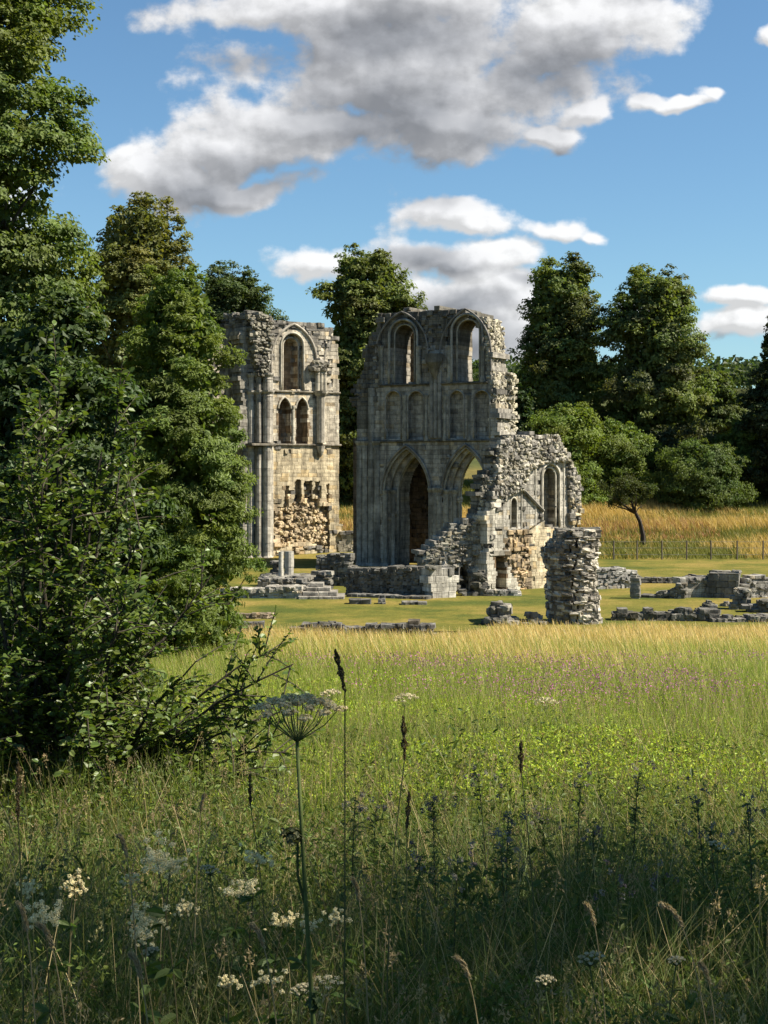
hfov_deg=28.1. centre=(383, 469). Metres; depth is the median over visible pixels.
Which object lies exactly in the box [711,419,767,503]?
hawthorn bush
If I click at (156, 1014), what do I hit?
meadowsweet
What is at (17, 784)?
seed spike
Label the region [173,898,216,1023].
meadowsweet
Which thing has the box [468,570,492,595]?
stone heap
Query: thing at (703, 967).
grass head
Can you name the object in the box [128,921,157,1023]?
meadowsweet
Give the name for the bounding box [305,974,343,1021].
umbel flower
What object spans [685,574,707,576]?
wall
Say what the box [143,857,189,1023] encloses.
meadowsweet
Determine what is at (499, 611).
stone heap
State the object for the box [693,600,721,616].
stone heap
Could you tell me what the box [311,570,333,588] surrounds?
wall stub
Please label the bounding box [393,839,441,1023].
leafy stalk
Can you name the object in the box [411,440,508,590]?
broken wall
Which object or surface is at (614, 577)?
wall
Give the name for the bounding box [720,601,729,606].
fallen stone
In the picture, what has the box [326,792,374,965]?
leafy stalk
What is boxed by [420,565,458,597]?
wall
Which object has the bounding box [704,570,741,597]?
wall stub
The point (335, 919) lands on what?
meadowsweet
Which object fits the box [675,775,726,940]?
leafy stalk
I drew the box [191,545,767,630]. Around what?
lawn
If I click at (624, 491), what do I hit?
thorn tree
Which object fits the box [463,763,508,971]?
leafy stalk
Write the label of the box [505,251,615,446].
lime tree
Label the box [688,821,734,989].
leafy stalk
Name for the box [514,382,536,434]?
broadleaf tree
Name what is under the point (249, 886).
meadowsweet
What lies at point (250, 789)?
seed spike
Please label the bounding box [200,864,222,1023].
umbel flower
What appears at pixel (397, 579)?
wall
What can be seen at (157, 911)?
meadowsweet
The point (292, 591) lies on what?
wall footing
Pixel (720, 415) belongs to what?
broadleaf tree
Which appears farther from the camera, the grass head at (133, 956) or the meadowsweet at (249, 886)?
the meadowsweet at (249, 886)
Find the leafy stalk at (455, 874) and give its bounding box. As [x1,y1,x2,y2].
[431,839,477,1018]
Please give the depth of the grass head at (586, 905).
3.20 m
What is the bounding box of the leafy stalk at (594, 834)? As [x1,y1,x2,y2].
[576,822,609,948]
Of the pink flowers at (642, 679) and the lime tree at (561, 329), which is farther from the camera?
the lime tree at (561, 329)
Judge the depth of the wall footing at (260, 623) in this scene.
60.04 m
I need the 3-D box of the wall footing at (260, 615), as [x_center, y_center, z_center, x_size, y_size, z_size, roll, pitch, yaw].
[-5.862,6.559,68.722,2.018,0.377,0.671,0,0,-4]
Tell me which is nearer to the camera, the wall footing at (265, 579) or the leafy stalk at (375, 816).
the leafy stalk at (375, 816)
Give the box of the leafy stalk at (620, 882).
[592,859,635,1020]
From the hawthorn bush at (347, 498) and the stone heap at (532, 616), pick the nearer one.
the stone heap at (532, 616)
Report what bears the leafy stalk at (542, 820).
on the ground at (474, 468)
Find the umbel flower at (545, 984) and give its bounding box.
[536,974,556,1023]
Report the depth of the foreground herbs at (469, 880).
5.81 m
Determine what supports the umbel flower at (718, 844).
on the ground at (474, 468)
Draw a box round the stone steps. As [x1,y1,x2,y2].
[298,582,344,598]
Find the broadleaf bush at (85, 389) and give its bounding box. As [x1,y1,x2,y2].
[0,290,191,694]
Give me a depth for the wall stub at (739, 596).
73.03 m
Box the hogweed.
[249,693,347,1023]
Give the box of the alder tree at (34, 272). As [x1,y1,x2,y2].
[0,0,122,564]
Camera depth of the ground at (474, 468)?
140.88 m
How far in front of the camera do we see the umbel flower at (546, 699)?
14.98 m
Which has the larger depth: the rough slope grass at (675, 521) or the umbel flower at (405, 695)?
the rough slope grass at (675, 521)
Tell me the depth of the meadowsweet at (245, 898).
4.40 m
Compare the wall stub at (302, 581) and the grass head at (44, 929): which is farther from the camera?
the wall stub at (302, 581)
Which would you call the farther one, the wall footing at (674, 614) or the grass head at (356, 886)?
the wall footing at (674, 614)
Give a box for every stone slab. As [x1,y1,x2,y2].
[349,598,385,603]
[401,600,426,604]
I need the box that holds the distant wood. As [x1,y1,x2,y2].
[472,354,763,388]
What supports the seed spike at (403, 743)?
on the ground at (474, 468)
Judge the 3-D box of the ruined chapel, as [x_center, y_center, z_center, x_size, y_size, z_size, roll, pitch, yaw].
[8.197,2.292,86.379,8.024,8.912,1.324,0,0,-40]
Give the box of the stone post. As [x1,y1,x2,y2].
[630,575,640,598]
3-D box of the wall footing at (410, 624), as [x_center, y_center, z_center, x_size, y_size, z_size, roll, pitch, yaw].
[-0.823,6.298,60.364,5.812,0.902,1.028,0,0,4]
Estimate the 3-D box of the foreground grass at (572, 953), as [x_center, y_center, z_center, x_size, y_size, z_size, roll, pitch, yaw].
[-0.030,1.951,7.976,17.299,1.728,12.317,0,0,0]
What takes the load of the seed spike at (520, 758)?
on the ground at (474, 468)
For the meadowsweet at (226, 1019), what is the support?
on the ground at (474, 468)
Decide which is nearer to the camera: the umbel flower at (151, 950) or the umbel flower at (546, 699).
the umbel flower at (151, 950)
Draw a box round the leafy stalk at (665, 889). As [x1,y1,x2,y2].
[643,859,687,1012]
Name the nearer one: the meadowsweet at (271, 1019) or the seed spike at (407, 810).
the meadowsweet at (271, 1019)
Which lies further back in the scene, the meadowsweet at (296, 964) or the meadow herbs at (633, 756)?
the meadow herbs at (633, 756)
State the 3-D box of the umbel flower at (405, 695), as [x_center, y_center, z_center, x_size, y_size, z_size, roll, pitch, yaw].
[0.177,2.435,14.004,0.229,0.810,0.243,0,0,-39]
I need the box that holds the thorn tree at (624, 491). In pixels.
[597,471,658,544]
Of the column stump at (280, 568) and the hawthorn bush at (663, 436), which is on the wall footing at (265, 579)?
the column stump at (280, 568)
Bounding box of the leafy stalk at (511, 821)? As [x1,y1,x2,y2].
[484,793,528,987]
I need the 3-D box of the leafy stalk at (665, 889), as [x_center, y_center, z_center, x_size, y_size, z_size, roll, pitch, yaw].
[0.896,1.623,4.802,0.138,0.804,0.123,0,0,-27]
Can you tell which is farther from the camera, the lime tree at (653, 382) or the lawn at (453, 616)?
the lime tree at (653, 382)
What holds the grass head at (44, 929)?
on the ground at (474, 468)
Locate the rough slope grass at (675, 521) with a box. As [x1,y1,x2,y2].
[339,478,767,558]
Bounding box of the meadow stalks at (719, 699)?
[0,633,767,882]
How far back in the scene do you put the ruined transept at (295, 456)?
116.56 m
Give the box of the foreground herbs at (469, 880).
[0,703,767,1023]
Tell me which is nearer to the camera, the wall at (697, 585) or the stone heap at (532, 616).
the stone heap at (532, 616)
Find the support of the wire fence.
on the lawn at (453, 616)
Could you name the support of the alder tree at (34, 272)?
on the ground at (474, 468)
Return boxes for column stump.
[278,552,283,575]
[284,551,293,574]
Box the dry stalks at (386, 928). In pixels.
[0,682,767,1023]
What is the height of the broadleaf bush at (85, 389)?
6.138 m
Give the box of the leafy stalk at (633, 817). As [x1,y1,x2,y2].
[623,759,657,896]
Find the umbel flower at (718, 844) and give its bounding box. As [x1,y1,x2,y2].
[708,840,729,972]
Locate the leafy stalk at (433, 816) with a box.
[420,795,456,981]
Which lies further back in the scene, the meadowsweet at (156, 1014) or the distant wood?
the distant wood
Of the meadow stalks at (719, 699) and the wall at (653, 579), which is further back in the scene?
the wall at (653, 579)
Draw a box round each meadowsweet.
[2,876,42,1021]
[25,899,66,1023]
[54,868,88,1020]
[119,873,150,1001]
[127,901,169,1023]
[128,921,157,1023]
[140,829,191,1023]
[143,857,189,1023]
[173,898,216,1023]
[217,974,243,1023]
[218,878,259,1016]
[234,843,273,1023]
[250,969,288,1023]
[253,910,299,1023]
[286,914,322,1007]
[321,907,360,1023]
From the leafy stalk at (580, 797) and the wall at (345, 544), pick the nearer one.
the leafy stalk at (580, 797)
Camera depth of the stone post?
79.26 m
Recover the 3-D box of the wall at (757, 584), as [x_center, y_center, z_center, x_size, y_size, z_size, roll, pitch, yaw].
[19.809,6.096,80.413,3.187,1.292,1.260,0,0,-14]
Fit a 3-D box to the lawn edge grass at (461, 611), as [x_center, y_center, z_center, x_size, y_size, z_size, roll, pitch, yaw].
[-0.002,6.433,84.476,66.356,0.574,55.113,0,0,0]
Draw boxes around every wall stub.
[269,560,283,572]
[296,578,310,585]
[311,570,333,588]
[315,552,357,585]
[641,582,687,598]
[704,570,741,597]
[728,586,750,609]
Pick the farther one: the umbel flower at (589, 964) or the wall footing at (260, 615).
the wall footing at (260, 615)
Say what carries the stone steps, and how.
on the ground at (474, 468)
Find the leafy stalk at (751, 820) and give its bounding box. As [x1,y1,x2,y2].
[728,787,766,989]
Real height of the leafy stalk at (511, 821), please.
0.991 m
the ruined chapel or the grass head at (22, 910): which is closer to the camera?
the grass head at (22, 910)
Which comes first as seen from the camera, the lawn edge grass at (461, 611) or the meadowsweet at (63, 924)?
the meadowsweet at (63, 924)
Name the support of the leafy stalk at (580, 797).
on the ground at (474, 468)
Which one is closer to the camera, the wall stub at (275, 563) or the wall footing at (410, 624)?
the wall footing at (410, 624)
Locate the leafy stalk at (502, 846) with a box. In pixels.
[473,827,534,1015]
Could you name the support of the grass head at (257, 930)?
on the ground at (474, 468)
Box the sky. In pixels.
[4,0,767,388]
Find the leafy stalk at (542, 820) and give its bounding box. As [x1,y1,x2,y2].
[528,804,563,966]
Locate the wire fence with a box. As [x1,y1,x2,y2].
[613,540,763,559]
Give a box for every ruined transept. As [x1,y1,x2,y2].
[229,314,342,557]
[349,305,519,566]
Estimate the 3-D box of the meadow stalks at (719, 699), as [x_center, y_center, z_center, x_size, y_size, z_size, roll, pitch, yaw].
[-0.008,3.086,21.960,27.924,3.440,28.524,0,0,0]
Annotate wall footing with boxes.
[220,584,307,598]
[233,620,264,635]
[236,612,274,618]
[256,572,315,586]
[289,619,435,637]
[346,593,431,599]
[457,588,494,595]
[488,588,521,595]
[611,607,720,620]
[709,613,767,621]
[741,598,767,612]
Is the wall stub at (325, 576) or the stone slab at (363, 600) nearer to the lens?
the stone slab at (363, 600)
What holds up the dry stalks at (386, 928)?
on the ground at (474, 468)
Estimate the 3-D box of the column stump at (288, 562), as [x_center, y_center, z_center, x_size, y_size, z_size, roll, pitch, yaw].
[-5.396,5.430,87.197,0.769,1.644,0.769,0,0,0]
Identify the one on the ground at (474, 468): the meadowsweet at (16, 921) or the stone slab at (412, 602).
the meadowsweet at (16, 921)
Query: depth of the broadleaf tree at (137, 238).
108.30 m
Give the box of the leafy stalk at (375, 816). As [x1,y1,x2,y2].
[357,792,392,918]
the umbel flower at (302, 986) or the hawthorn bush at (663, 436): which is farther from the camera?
the hawthorn bush at (663, 436)
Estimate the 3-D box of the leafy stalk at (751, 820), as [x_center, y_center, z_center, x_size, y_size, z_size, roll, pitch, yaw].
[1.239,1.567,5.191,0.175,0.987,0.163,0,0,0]
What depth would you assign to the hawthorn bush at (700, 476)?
143.60 m
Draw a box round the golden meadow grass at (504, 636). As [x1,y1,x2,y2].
[132,618,767,711]
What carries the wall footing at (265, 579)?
on the ground at (474, 468)
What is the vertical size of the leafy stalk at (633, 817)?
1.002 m
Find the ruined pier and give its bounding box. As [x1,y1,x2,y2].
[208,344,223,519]
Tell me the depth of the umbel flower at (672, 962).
3.79 m
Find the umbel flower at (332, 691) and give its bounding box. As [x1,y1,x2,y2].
[320,688,340,729]
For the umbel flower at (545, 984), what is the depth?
3.19 m
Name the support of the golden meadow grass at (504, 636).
on the ground at (474, 468)
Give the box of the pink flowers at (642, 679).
[213,649,767,723]
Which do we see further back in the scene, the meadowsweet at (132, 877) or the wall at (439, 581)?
the wall at (439, 581)
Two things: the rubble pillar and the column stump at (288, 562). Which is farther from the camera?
the column stump at (288, 562)
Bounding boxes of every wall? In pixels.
[219,310,272,543]
[337,531,352,551]
[344,565,429,594]
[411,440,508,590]
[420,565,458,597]
[596,566,637,588]
[641,576,672,582]
[672,576,707,597]
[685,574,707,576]
[739,574,767,597]
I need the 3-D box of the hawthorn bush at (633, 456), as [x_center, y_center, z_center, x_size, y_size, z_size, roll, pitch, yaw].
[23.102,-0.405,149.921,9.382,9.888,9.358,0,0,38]
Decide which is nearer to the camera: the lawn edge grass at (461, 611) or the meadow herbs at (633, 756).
the meadow herbs at (633, 756)
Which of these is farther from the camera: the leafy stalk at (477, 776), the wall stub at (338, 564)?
the wall stub at (338, 564)
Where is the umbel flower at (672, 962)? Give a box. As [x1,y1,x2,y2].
[667,955,685,1022]
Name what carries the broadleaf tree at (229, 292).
on the ground at (474, 468)
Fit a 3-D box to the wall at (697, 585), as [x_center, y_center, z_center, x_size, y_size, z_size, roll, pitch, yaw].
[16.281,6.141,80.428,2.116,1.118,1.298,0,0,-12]
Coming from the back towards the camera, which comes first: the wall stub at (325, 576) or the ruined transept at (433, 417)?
the ruined transept at (433, 417)
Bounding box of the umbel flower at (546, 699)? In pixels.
[533,697,558,714]
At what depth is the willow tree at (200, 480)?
30.40 m
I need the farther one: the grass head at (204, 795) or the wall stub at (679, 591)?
the wall stub at (679, 591)
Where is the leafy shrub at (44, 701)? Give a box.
[0,320,324,843]
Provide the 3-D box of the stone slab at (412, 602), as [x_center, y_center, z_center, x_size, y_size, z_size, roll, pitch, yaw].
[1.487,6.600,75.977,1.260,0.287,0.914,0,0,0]
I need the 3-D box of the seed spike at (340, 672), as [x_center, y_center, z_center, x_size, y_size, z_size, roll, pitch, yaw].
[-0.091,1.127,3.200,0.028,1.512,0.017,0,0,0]
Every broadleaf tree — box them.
[79,190,203,500]
[197,260,288,394]
[304,242,427,501]
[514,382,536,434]
[695,370,747,444]
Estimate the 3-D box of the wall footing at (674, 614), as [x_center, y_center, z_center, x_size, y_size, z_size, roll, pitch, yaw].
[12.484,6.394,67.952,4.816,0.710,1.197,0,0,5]
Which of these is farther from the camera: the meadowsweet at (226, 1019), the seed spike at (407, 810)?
the seed spike at (407, 810)
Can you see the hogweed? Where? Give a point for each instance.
(313, 1003)
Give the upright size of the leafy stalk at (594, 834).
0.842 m
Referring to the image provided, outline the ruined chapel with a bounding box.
[473,431,584,589]
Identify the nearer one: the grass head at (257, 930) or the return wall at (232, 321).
the grass head at (257, 930)
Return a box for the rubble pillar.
[540,527,602,624]
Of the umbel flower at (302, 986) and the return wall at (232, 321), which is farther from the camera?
the return wall at (232, 321)
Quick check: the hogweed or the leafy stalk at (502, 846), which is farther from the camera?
the leafy stalk at (502, 846)
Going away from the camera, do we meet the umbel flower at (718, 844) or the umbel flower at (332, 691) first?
the umbel flower at (718, 844)
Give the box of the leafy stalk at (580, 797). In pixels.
[560,761,591,920]
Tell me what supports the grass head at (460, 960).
on the ground at (474, 468)
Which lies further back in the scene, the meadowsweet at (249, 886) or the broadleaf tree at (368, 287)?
the broadleaf tree at (368, 287)
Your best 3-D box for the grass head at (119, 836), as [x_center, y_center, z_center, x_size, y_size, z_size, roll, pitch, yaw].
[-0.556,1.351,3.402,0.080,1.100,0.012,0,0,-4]
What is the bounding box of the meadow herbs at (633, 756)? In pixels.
[0,641,767,854]
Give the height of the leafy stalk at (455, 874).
0.918 m
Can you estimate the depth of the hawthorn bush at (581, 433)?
145.93 m
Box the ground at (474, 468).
[62,388,766,909]
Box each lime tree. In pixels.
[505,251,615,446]
[580,262,722,446]
[731,316,767,503]
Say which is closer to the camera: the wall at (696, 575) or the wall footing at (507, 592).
the wall footing at (507, 592)
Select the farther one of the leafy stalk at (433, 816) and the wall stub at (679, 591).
the wall stub at (679, 591)
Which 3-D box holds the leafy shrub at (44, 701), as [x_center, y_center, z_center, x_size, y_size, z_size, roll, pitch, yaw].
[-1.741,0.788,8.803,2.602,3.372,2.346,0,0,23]
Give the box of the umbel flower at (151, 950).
[141,946,159,1023]
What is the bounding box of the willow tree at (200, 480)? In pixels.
[95,263,269,664]
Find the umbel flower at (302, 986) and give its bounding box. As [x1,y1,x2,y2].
[289,982,308,1023]
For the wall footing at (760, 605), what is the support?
on the ground at (474, 468)
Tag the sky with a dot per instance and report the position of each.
(472, 143)
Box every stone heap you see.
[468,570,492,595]
[481,600,519,625]
[523,611,546,624]
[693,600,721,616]
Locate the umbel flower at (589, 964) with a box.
[577,950,605,1022]
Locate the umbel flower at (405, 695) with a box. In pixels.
[393,693,418,714]
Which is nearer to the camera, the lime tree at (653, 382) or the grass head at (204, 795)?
the grass head at (204, 795)
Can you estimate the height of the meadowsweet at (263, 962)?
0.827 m
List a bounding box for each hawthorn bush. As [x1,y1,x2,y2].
[339,413,356,503]
[524,401,623,508]
[583,415,663,500]
[643,425,679,498]
[654,437,758,512]
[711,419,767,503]
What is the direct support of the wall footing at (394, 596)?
on the ground at (474, 468)
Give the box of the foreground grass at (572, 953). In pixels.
[0,689,767,1023]
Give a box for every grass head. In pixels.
[15,900,35,1023]
[34,922,65,1023]
[115,833,140,1023]
[127,951,147,1023]
[192,792,206,1023]
[247,922,276,1023]
[350,875,368,1023]
[452,953,477,1023]
[582,901,605,1023]
[657,901,706,1023]
[697,961,715,1023]
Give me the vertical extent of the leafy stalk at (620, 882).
0.872 m
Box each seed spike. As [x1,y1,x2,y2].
[14,761,23,1023]
[247,774,266,1009]
[334,649,346,1023]
[386,716,407,1023]
[405,790,410,1023]
[518,740,538,1021]
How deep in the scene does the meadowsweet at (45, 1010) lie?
3.60 m
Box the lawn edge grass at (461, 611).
[243,561,735,638]
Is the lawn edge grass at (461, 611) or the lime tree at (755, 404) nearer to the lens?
the lawn edge grass at (461, 611)
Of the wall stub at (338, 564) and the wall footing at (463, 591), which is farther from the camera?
the wall stub at (338, 564)

